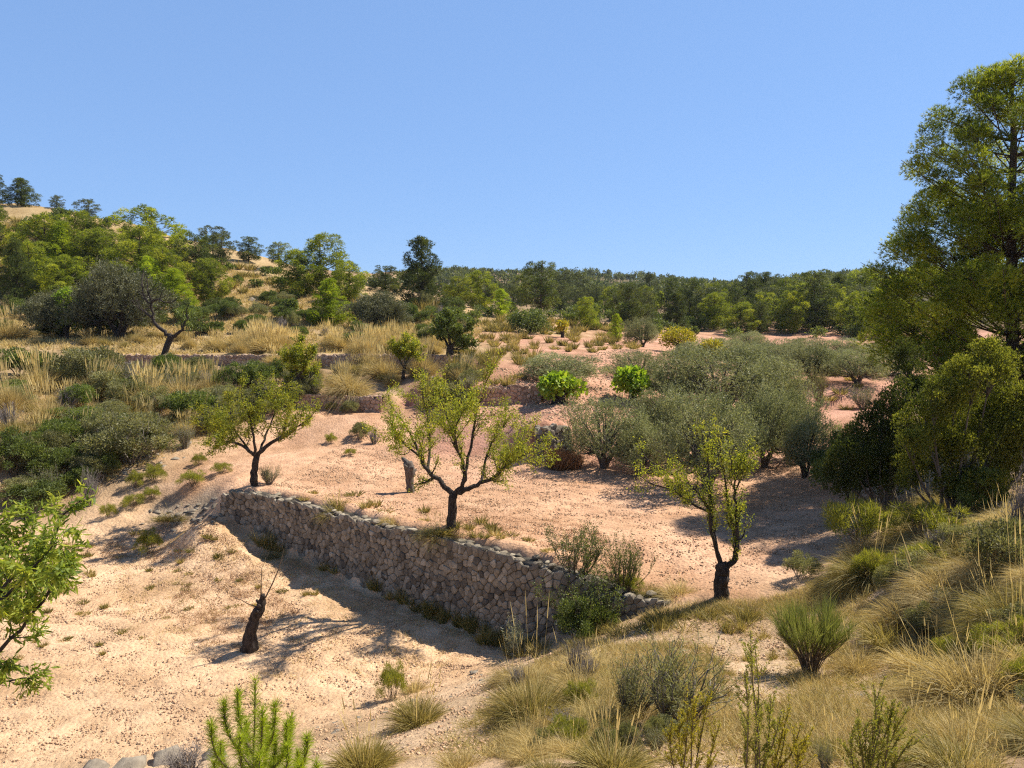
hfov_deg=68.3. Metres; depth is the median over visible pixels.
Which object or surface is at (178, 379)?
shrub
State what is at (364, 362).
grass tussock
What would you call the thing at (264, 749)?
pine sapling
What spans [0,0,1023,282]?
sky
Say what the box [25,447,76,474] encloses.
shrub
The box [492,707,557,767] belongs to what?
grass tussock
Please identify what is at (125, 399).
grass tussock
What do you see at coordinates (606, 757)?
grass tussock
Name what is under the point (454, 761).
grass tussock
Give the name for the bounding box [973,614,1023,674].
grass tussock
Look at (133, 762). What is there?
rock
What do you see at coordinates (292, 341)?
grass tussock
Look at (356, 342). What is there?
grass tussock
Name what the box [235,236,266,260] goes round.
pine tree
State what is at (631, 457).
olive tree
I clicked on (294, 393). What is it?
shrub
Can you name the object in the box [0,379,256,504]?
bank grass
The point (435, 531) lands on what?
grass tussock
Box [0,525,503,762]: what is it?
soil clods
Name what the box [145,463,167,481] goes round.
shrub
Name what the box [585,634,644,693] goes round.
grass tussock
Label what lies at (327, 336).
grass tussock
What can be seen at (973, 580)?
grass tussock
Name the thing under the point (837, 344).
olive tree
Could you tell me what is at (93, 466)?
shrub
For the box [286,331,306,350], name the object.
grass tussock
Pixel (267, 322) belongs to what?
grass tussock
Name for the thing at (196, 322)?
shrub
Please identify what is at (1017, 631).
grass tussock
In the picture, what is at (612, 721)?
grass tussock
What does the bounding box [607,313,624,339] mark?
pine tree
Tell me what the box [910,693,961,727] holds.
grass tussock
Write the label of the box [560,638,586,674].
shrub
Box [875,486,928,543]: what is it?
grass tussock
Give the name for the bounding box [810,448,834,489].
shrub
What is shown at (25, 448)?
shrub
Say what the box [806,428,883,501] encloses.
shrub
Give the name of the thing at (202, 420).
shrub
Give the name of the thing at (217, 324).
shrub
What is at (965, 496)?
shrub
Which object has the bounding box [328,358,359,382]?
grass tussock
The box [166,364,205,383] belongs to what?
shrub
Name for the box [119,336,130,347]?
grass tussock
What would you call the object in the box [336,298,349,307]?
shrub
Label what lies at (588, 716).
grass tussock
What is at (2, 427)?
grass tussock
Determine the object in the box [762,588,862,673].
broom bush
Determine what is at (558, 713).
shrub
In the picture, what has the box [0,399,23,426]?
shrub
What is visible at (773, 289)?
pine tree
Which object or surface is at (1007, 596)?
grass tussock
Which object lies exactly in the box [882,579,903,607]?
shrub
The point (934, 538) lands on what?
shrub
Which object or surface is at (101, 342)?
grass tussock
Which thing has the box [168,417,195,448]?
shrub
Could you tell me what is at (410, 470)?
tree stump
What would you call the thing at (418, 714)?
grass tussock
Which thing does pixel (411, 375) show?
grass tussock
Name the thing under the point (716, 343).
almond tree
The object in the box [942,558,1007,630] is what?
grass tussock
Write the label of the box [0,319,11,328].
shrub
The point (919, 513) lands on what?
shrub
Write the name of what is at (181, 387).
grass tussock
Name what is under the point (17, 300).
shrub
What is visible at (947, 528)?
shrub
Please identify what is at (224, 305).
shrub
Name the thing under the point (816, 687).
grass tussock
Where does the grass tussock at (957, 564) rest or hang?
on the ground at (302, 449)
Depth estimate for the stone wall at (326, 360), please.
47.13 m
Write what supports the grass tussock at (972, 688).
on the ground at (302, 449)
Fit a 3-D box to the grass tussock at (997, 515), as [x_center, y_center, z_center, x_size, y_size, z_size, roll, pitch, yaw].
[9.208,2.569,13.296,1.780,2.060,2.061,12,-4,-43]
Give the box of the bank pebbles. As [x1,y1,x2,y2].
[308,619,806,762]
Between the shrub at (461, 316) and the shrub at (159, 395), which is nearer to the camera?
the shrub at (159, 395)
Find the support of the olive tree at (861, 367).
on the ground at (302, 449)
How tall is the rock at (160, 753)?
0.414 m
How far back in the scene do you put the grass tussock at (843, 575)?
15.20 m
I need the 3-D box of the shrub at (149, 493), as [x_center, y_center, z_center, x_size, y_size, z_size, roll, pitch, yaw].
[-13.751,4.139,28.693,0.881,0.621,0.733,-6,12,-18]
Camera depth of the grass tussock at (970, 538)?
12.84 m
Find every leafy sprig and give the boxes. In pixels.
[662,682,720,767]
[735,628,784,767]
[766,694,817,767]
[836,675,927,767]
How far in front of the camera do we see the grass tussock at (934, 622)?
11.38 m
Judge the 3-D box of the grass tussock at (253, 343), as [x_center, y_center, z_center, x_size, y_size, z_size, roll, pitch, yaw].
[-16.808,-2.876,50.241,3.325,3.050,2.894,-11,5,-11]
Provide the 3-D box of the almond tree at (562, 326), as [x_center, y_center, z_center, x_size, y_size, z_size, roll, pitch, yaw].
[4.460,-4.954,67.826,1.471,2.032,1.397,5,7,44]
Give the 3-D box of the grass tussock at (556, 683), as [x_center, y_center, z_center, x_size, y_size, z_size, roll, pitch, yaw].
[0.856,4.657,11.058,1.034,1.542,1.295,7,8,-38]
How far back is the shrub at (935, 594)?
12.06 m
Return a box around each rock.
[83,758,109,767]
[113,755,146,767]
[152,744,181,766]
[201,749,227,760]
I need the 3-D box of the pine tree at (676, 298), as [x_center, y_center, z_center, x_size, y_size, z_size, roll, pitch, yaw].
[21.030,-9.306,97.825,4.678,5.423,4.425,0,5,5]
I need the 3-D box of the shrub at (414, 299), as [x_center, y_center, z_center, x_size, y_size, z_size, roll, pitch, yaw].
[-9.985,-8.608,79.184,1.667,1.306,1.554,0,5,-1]
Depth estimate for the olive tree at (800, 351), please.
46.34 m
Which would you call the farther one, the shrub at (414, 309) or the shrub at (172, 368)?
the shrub at (414, 309)
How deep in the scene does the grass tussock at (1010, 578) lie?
10.44 m
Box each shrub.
[0,297,34,319]
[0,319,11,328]
[0,346,45,377]
[0,379,31,392]
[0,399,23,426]
[0,425,49,476]
[0,441,18,470]
[0,472,76,515]
[0,474,47,494]
[3,384,38,402]
[8,444,43,466]
[15,429,53,447]
[15,431,42,445]
[20,452,81,473]
[23,426,72,457]
[24,348,65,372]
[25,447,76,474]
[26,462,66,482]
[33,363,91,386]
[34,324,69,333]
[35,416,86,441]
[39,404,103,421]
[40,325,63,335]
[45,338,128,381]
[48,365,85,386]
[54,386,82,407]
[56,378,100,406]
[58,402,99,424]
[65,465,98,485]
[68,453,113,473]
[70,425,114,457]
[73,466,104,506]
[74,410,181,463]
[77,450,110,471]
[79,407,124,434]
[81,365,133,392]
[90,444,121,476]
[91,458,121,477]
[93,435,132,459]
[94,398,131,415]
[99,374,144,391]
[99,503,118,517]
[102,379,152,402]
[105,319,128,331]
[114,360,150,380]
[115,412,142,435]
[117,492,144,507]
[123,359,157,378]
[124,469,146,487]
[128,318,146,329]
[131,385,172,412]
[132,526,163,553]
[140,424,174,455]
[140,485,161,499]
[145,367,171,384]
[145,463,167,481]
[147,352,191,374]
[148,309,170,326]
[152,370,199,386]
[155,734,212,767]
[157,388,220,413]
[162,361,189,381]
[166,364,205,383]
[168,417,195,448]
[170,299,194,314]
[172,304,202,319]
[174,468,206,486]
[175,316,211,335]
[181,305,214,318]
[184,357,213,377]
[187,354,216,373]
[188,410,211,428]
[189,453,207,466]
[195,394,248,411]
[196,368,222,383]
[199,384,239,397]
[200,298,216,310]
[204,397,244,424]
[206,321,224,332]
[207,303,220,315]
[207,380,235,398]
[208,462,233,473]
[211,297,235,303]
[211,358,250,386]
[216,300,237,318]
[219,300,240,306]
[221,304,249,315]
[221,306,241,316]
[225,296,242,305]
[232,316,248,333]
[233,389,266,404]
[243,385,274,403]
[245,313,268,322]
[245,356,280,385]
[247,301,269,314]
[251,379,283,390]
[258,290,277,305]
[258,362,282,380]
[259,463,283,484]
[262,399,285,415]
[266,357,285,383]
[269,296,298,304]
[270,304,300,321]
[275,291,295,298]
[276,382,306,399]
[277,316,285,327]
[281,370,294,384]
[282,384,306,404]
[283,378,313,395]
[286,311,301,325]
[291,326,308,336]
[291,372,324,385]
[298,309,313,319]
[305,307,333,321]
[306,379,321,394]
[320,326,328,334]
[325,402,336,409]
[325,433,337,443]
[331,360,347,375]
[332,355,350,372]
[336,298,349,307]
[339,330,372,340]
[339,400,358,413]
[343,447,356,455]
[348,421,369,438]
[349,320,368,331]
[367,427,381,443]
[371,658,408,700]
[406,303,418,314]
[409,296,423,304]
[413,310,430,322]
[413,323,428,330]
[415,330,429,340]
[417,290,433,303]
[418,324,447,338]
[421,380,433,390]
[423,307,437,317]
[424,305,443,309]
[438,297,461,309]
[444,384,461,396]
[446,360,464,373]
[448,390,464,402]
[451,298,466,310]
[455,352,476,364]
[455,372,477,388]
[456,312,471,323]
[456,362,472,369]
[456,368,482,384]
[501,615,527,654]
[503,664,531,685]
[530,552,631,630]
[530,725,553,746]
[543,513,618,574]
[543,712,588,746]
[544,706,576,733]
[552,595,620,641]
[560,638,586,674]
[561,674,600,705]
[567,717,590,733]
[575,646,601,675]
[588,719,620,749]
[602,531,657,590]
[602,640,676,716]
[615,720,642,749]
[618,573,644,591]
[623,729,643,754]
[625,618,753,721]
[641,714,665,740]
[642,723,672,750]
[656,712,697,741]
[665,704,676,723]
[781,549,823,579]
[806,361,830,406]
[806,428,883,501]
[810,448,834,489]
[810,734,837,767]
[820,487,893,545]
[844,414,928,504]
[846,382,884,409]
[849,547,885,581]
[849,547,895,570]
[871,563,905,592]
[873,497,978,538]
[877,508,911,524]
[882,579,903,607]
[888,571,913,598]
[891,544,908,576]
[892,602,907,625]
[894,549,951,576]
[896,537,954,559]
[899,605,928,638]
[903,599,944,635]
[917,613,944,636]
[921,529,946,556]
[923,582,965,602]
[928,633,967,663]
[931,522,971,549]
[946,460,1012,509]
[958,513,1023,579]
[959,628,986,655]
[968,612,1023,653]
[976,631,1023,660]
[986,601,1023,622]
[990,653,1023,682]
[992,450,1023,519]
[1012,614,1023,634]
[1013,683,1023,703]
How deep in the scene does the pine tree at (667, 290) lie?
111.06 m
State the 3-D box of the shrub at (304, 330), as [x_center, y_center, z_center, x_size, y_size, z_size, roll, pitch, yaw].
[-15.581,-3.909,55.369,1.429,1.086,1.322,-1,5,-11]
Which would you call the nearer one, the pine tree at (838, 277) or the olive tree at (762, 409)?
the olive tree at (762, 409)
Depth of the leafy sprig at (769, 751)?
4.80 m
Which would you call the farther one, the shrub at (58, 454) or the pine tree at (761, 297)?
the pine tree at (761, 297)
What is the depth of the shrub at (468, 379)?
37.83 m
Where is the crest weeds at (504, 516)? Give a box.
[418,499,622,571]
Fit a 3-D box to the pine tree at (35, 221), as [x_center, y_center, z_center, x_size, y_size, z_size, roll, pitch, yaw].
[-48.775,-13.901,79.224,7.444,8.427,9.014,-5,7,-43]
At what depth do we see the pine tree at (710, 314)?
100.59 m
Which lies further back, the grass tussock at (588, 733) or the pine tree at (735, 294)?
the pine tree at (735, 294)
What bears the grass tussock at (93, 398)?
on the ground at (302, 449)
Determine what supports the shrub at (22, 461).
on the ground at (302, 449)
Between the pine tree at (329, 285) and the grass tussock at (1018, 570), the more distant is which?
the pine tree at (329, 285)
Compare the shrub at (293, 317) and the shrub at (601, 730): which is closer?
the shrub at (601, 730)
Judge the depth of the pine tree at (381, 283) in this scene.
98.73 m
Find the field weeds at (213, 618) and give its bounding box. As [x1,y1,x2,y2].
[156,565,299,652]
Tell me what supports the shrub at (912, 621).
on the ground at (302, 449)
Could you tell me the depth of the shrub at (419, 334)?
53.86 m
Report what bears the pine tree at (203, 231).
on the ground at (302, 449)
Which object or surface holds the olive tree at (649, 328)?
on the ground at (302, 449)
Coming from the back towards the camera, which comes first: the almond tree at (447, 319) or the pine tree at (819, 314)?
the pine tree at (819, 314)
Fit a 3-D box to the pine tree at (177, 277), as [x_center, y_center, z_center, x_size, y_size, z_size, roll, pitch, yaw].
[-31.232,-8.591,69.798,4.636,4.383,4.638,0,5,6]
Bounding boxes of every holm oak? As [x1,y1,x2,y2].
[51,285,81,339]
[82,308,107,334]
[278,297,298,316]
[505,308,553,334]
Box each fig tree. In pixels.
[536,370,588,404]
[610,364,653,401]
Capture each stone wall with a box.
[119,353,453,370]
[220,489,665,642]
[295,393,381,412]
[471,384,541,406]
[534,423,571,460]
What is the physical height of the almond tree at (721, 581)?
4.373 m
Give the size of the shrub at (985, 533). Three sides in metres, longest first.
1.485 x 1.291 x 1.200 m
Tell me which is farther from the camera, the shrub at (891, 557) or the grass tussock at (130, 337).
the grass tussock at (130, 337)
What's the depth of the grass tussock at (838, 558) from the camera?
16.98 m
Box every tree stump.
[227,547,283,653]
[401,457,416,492]
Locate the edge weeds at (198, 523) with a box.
[84,516,251,568]
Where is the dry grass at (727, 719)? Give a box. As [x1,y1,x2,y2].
[400,490,1023,767]
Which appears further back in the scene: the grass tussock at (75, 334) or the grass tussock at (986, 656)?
the grass tussock at (75, 334)
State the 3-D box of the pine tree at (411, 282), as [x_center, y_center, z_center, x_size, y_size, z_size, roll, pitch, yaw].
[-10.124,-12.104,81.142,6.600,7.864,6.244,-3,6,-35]
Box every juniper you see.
[819,335,933,515]
[889,332,1023,516]
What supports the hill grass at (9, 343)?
on the ground at (302, 449)
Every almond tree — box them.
[0,478,99,700]
[185,370,322,486]
[276,330,326,390]
[361,348,562,530]
[386,329,427,378]
[426,305,480,358]
[554,318,568,337]
[626,408,770,600]
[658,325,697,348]
[699,337,727,362]
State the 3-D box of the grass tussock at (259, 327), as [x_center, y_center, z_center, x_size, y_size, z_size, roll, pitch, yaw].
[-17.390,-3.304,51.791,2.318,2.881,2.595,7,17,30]
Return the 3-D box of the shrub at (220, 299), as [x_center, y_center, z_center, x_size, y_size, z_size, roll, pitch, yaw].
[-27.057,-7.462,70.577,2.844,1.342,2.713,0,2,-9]
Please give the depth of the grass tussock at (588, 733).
8.39 m
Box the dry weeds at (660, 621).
[0,213,864,715]
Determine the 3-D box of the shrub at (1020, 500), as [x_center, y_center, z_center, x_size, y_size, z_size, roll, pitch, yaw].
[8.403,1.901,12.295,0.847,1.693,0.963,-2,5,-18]
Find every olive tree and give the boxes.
[4,285,104,337]
[55,255,184,338]
[335,287,414,326]
[516,349,615,380]
[555,384,651,468]
[601,345,667,375]
[607,415,669,476]
[615,372,724,464]
[621,316,658,346]
[640,377,776,490]
[641,345,711,398]
[651,335,801,415]
[664,341,716,355]
[684,336,741,349]
[716,340,776,365]
[722,329,770,344]
[727,375,810,467]
[728,348,815,404]
[733,356,815,419]
[742,337,795,354]
[744,379,844,459]
[750,340,814,369]
[773,334,838,378]
[773,404,834,477]
[779,335,828,352]
[807,345,858,368]
[820,342,894,384]
[821,335,868,357]
[862,341,889,353]
[865,353,914,375]
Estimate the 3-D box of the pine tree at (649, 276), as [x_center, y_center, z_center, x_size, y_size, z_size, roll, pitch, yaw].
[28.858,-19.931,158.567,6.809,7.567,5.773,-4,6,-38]
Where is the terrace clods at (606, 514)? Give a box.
[271,432,824,590]
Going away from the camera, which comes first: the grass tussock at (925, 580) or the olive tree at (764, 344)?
the grass tussock at (925, 580)
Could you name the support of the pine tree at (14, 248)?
on the ground at (302, 449)
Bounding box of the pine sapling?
[200,670,323,767]
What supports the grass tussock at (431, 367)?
on the ground at (302, 449)
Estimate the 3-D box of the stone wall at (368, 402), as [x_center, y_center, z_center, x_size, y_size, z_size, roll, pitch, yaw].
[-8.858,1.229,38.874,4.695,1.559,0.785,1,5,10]
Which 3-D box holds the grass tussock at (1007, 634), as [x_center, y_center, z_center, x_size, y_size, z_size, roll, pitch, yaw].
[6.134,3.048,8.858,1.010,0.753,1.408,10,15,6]
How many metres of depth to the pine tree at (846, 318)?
95.36 m
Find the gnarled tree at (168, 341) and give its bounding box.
[127,266,208,354]
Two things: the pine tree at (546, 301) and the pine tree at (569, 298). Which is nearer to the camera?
the pine tree at (546, 301)
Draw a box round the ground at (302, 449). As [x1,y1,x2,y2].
[0,203,1023,767]
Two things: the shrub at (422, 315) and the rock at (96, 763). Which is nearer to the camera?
the rock at (96, 763)
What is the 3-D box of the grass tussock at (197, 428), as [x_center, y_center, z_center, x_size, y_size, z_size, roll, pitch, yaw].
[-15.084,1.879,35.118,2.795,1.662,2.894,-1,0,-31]
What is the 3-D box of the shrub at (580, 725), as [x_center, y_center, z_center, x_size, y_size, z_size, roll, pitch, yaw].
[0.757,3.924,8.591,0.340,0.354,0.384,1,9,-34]
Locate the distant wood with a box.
[353,265,983,300]
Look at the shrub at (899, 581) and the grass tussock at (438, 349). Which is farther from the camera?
the grass tussock at (438, 349)
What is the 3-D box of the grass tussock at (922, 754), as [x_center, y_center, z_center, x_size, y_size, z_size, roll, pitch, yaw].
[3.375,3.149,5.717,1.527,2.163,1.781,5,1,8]
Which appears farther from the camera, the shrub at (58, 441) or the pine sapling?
the shrub at (58, 441)
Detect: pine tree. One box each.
[0,174,10,204]
[0,206,25,258]
[0,236,41,305]
[0,239,57,295]
[1,177,42,206]
[3,210,84,281]
[34,254,93,293]
[40,220,85,284]
[48,195,65,207]
[56,209,114,272]
[63,227,133,285]
[71,199,102,216]
[99,224,174,274]
[100,260,137,300]
[108,203,192,265]
[132,246,193,303]
[134,255,173,295]
[159,268,200,309]
[172,232,226,287]
[186,257,236,301]
[197,225,230,252]
[204,232,238,264]
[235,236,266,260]
[266,241,291,265]
[270,249,323,295]
[287,231,350,294]
[305,277,358,325]
[330,260,369,301]
[367,265,405,294]
[392,235,452,301]
[440,276,476,301]
[460,269,498,307]
[482,283,497,302]
[491,289,511,315]
[495,282,507,299]
[504,284,524,306]
[512,260,566,310]
[549,283,576,312]
[551,267,573,291]
[560,282,573,304]
[566,271,592,300]
[566,286,587,305]
[569,296,602,328]
[577,288,590,304]
[589,283,602,304]
[598,285,621,310]
[605,282,655,329]
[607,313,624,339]
[632,285,660,317]
[634,288,656,320]
[636,272,660,295]
[653,277,686,319]
[662,291,691,328]
[676,278,706,319]
[692,285,728,317]
[697,292,733,329]
[698,282,732,311]
[717,285,738,312]
[719,287,754,318]
[723,302,760,333]
[728,282,740,290]
[730,270,767,315]
[743,291,783,324]
[750,271,783,309]
[750,300,773,332]
[753,285,790,324]
[766,276,806,302]
[776,290,810,333]
[779,284,812,316]
[782,269,842,330]
[813,283,852,328]
[820,273,855,300]
[834,291,867,330]
[842,268,883,295]
[847,52,1023,444]
[847,284,873,311]
[854,290,908,335]
[899,280,924,305]
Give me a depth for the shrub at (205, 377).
41.24 m
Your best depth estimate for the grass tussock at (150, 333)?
56.51 m
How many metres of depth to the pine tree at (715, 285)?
108.86 m
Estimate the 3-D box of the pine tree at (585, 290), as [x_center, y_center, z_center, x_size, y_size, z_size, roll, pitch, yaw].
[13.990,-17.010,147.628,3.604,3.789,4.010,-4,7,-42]
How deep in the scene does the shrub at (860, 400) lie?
42.31 m
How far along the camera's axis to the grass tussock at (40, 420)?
31.29 m
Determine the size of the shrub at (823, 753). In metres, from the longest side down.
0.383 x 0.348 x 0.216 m
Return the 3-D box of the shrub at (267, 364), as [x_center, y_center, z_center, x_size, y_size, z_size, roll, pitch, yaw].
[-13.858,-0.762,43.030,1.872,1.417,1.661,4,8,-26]
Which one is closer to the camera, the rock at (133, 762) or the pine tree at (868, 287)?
the rock at (133, 762)
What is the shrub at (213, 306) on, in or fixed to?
on the ground at (302, 449)
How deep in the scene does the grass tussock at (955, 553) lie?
13.65 m
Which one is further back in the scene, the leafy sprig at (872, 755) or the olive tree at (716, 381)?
the olive tree at (716, 381)
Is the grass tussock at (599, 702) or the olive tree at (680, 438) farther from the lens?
the olive tree at (680, 438)
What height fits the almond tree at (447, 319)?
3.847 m
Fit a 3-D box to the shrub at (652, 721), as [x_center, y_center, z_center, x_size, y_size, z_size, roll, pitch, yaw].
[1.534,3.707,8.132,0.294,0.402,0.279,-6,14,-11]
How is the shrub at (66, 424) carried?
on the ground at (302, 449)
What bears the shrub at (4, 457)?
on the ground at (302, 449)
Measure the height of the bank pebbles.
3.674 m
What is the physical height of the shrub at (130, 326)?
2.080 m
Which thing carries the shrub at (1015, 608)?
on the ground at (302, 449)
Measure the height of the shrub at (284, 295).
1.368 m
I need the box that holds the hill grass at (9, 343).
[0,216,485,354]
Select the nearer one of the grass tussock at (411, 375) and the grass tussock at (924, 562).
the grass tussock at (924, 562)
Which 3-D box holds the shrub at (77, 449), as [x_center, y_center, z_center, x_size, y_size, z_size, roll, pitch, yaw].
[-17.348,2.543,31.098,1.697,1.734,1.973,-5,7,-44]
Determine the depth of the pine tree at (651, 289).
107.11 m
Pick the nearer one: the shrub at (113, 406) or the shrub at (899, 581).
the shrub at (899, 581)
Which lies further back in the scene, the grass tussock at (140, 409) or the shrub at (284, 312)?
the shrub at (284, 312)
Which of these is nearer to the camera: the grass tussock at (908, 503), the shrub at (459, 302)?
the grass tussock at (908, 503)
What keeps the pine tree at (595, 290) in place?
on the ground at (302, 449)
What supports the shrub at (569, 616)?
on the ground at (302, 449)
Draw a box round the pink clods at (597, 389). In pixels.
[409,349,644,432]
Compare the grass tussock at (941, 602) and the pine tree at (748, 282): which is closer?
the grass tussock at (941, 602)
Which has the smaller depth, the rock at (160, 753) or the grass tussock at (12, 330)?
the rock at (160, 753)
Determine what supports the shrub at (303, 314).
on the ground at (302, 449)
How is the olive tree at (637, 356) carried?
on the ground at (302, 449)
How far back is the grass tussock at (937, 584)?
12.56 m
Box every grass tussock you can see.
[0,302,38,340]
[0,356,37,414]
[0,401,31,438]
[3,343,74,394]
[11,406,28,428]
[12,414,42,435]
[20,369,78,427]
[21,384,38,412]
[22,411,51,433]
[29,334,47,343]
[44,376,78,404]
[47,326,60,338]
[61,409,97,442]
[65,354,124,402]
[70,319,94,336]
[74,327,103,344]
[86,388,107,417]
[95,331,113,345]
[99,359,179,410]
[106,390,144,408]
[108,382,156,412]
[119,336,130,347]
[125,326,147,338]
[125,328,152,343]
[126,391,155,434]
[139,364,169,387]
[141,397,167,421]
[145,506,194,531]
[146,323,175,338]
[147,323,160,337]
[152,356,209,408]
[161,382,218,428]
[170,407,210,438]
[173,323,194,341]
[180,331,197,349]
[190,356,231,393]
[198,326,224,350]
[208,333,232,351]
[222,326,243,346]
[228,328,254,349]
[228,330,252,353]
[241,319,276,353]
[243,317,263,341]
[246,319,293,353]
[247,317,266,337]
[258,316,277,338]
[259,536,287,559]
[260,342,288,364]
[264,335,284,353]
[269,322,291,345]
[272,325,292,343]
[286,331,303,352]
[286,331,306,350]
[287,326,309,344]
[305,489,354,528]
[308,328,381,415]
[308,354,331,377]
[317,318,334,345]
[317,694,409,767]
[321,328,349,346]
[325,353,361,372]
[326,326,350,350]
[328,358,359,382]
[343,331,374,352]
[344,331,360,353]
[346,334,366,358]
[348,335,382,364]
[351,354,370,375]
[354,322,371,342]
[355,349,373,372]
[356,340,405,382]
[360,324,380,352]
[361,351,377,372]
[365,322,380,339]
[367,329,377,350]
[373,364,401,382]
[375,321,400,353]
[375,325,393,349]
[375,502,404,526]
[376,326,392,344]
[376,661,456,737]
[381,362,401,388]
[383,316,397,339]
[395,323,416,342]
[397,667,434,694]
[400,335,442,377]
[406,349,431,381]
[409,509,474,556]
[421,335,445,353]
[423,322,445,347]
[426,721,494,767]
[443,351,478,384]
[459,591,591,737]
[471,630,544,693]
[471,669,545,710]
[487,723,531,762]
[491,640,548,694]
[492,690,552,745]
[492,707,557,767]
[495,704,559,756]
[514,727,577,767]
[517,665,576,695]
[521,683,553,732]
[527,703,590,759]
[532,629,614,689]
[535,654,573,694]
[538,444,575,470]
[543,694,667,767]
[546,629,624,676]
[549,686,600,722]
[550,675,606,704]
[552,650,616,705]
[555,648,605,692]
[556,695,649,732]
[557,650,611,705]
[557,694,607,735]
[560,695,627,730]
[561,674,635,716]
[566,691,594,744]
[568,451,585,470]
[573,695,608,756]
[578,685,620,710]
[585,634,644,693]
[587,675,649,702]
[588,639,625,682]
[593,648,616,688]
[628,579,666,597]
[649,571,702,603]
[696,637,728,667]
[712,656,739,676]
[713,591,742,614]
[783,697,867,764]
[790,666,844,698]
[794,508,910,607]
[821,529,863,574]
[827,498,898,557]
[827,595,887,682]
[843,598,925,662]
[844,556,940,642]
[848,659,955,732]
[858,652,961,710]
[864,614,945,678]
[866,528,1023,715]
[870,532,986,625]
[874,669,1022,767]
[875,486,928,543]
[879,492,943,537]
[879,519,947,567]
[885,566,956,632]
[888,493,947,545]
[888,628,928,677]
[890,541,957,581]
[891,711,936,746]
[892,470,939,512]
[894,463,978,517]
[900,510,968,545]
[900,635,947,706]
[901,687,995,747]
[907,561,962,594]
[907,580,959,617]
[909,511,975,578]
[909,612,968,684]
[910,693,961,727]
[913,584,974,634]
[914,699,993,748]
[915,605,957,628]
[915,745,1000,767]
[924,564,973,611]
[929,533,975,587]
[930,495,1023,663]
[930,575,999,643]
[931,521,973,560]
[931,580,977,660]
[934,550,1016,598]
[935,571,998,622]
[936,601,1007,665]
[941,539,1021,606]
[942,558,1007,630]
[946,658,1000,703]
[949,515,1022,598]
[952,498,1007,562]
[952,562,995,624]
[953,485,1015,560]
[954,730,1012,767]
[957,497,1010,565]
[957,612,1014,684]
[958,483,1017,530]
[962,649,1023,704]
[963,604,1016,655]
[966,572,1022,661]
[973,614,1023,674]
[975,502,1023,525]
[978,620,1023,649]
[978,709,1023,758]
[984,636,1018,697]
[985,680,1023,713]
[986,562,1023,596]
[986,699,1023,741]
[990,532,1023,601]
[990,571,1023,602]
[991,648,1023,699]
[996,565,1021,605]
[1002,601,1023,646]
[1010,559,1023,599]
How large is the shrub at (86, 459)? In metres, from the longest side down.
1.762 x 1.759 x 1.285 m
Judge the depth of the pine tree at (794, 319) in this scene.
96.73 m
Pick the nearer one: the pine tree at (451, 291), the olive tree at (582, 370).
the olive tree at (582, 370)
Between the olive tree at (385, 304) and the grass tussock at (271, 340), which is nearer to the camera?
the grass tussock at (271, 340)
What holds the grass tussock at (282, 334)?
on the ground at (302, 449)
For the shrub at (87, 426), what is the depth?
31.95 m
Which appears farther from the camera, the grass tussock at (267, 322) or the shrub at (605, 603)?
the grass tussock at (267, 322)
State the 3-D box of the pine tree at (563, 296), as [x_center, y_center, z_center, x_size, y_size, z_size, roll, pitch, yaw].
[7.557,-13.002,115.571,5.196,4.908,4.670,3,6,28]
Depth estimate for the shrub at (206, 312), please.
63.44 m
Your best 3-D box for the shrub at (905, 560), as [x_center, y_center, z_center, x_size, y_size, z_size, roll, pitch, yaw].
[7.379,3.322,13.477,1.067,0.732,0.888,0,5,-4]
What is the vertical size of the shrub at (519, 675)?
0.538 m
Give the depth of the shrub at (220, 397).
36.71 m
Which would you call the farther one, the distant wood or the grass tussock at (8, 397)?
the distant wood
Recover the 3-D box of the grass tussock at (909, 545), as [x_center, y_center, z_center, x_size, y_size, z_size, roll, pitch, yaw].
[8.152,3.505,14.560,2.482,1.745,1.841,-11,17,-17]
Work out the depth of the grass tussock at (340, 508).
23.95 m
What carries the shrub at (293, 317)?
on the ground at (302, 449)
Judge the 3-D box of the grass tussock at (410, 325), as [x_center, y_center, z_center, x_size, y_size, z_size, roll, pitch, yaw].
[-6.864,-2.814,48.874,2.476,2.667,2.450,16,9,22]
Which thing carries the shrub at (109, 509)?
on the ground at (302, 449)
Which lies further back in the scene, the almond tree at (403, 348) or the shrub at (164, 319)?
the shrub at (164, 319)
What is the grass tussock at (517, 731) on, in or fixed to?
on the ground at (302, 449)
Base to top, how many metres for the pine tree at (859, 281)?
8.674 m
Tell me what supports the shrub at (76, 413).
on the ground at (302, 449)
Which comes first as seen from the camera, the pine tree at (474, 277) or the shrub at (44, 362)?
the shrub at (44, 362)
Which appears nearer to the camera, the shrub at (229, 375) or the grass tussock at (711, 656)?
the grass tussock at (711, 656)
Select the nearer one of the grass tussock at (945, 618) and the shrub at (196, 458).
the grass tussock at (945, 618)
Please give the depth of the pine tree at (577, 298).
137.93 m
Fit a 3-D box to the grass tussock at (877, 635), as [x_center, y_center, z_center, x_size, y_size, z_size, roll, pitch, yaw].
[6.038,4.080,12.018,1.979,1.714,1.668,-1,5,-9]
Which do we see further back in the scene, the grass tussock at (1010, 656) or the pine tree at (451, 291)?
the pine tree at (451, 291)
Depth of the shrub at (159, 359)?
42.40 m
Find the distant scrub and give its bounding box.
[4,207,878,338]
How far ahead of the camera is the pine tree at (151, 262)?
71.14 m

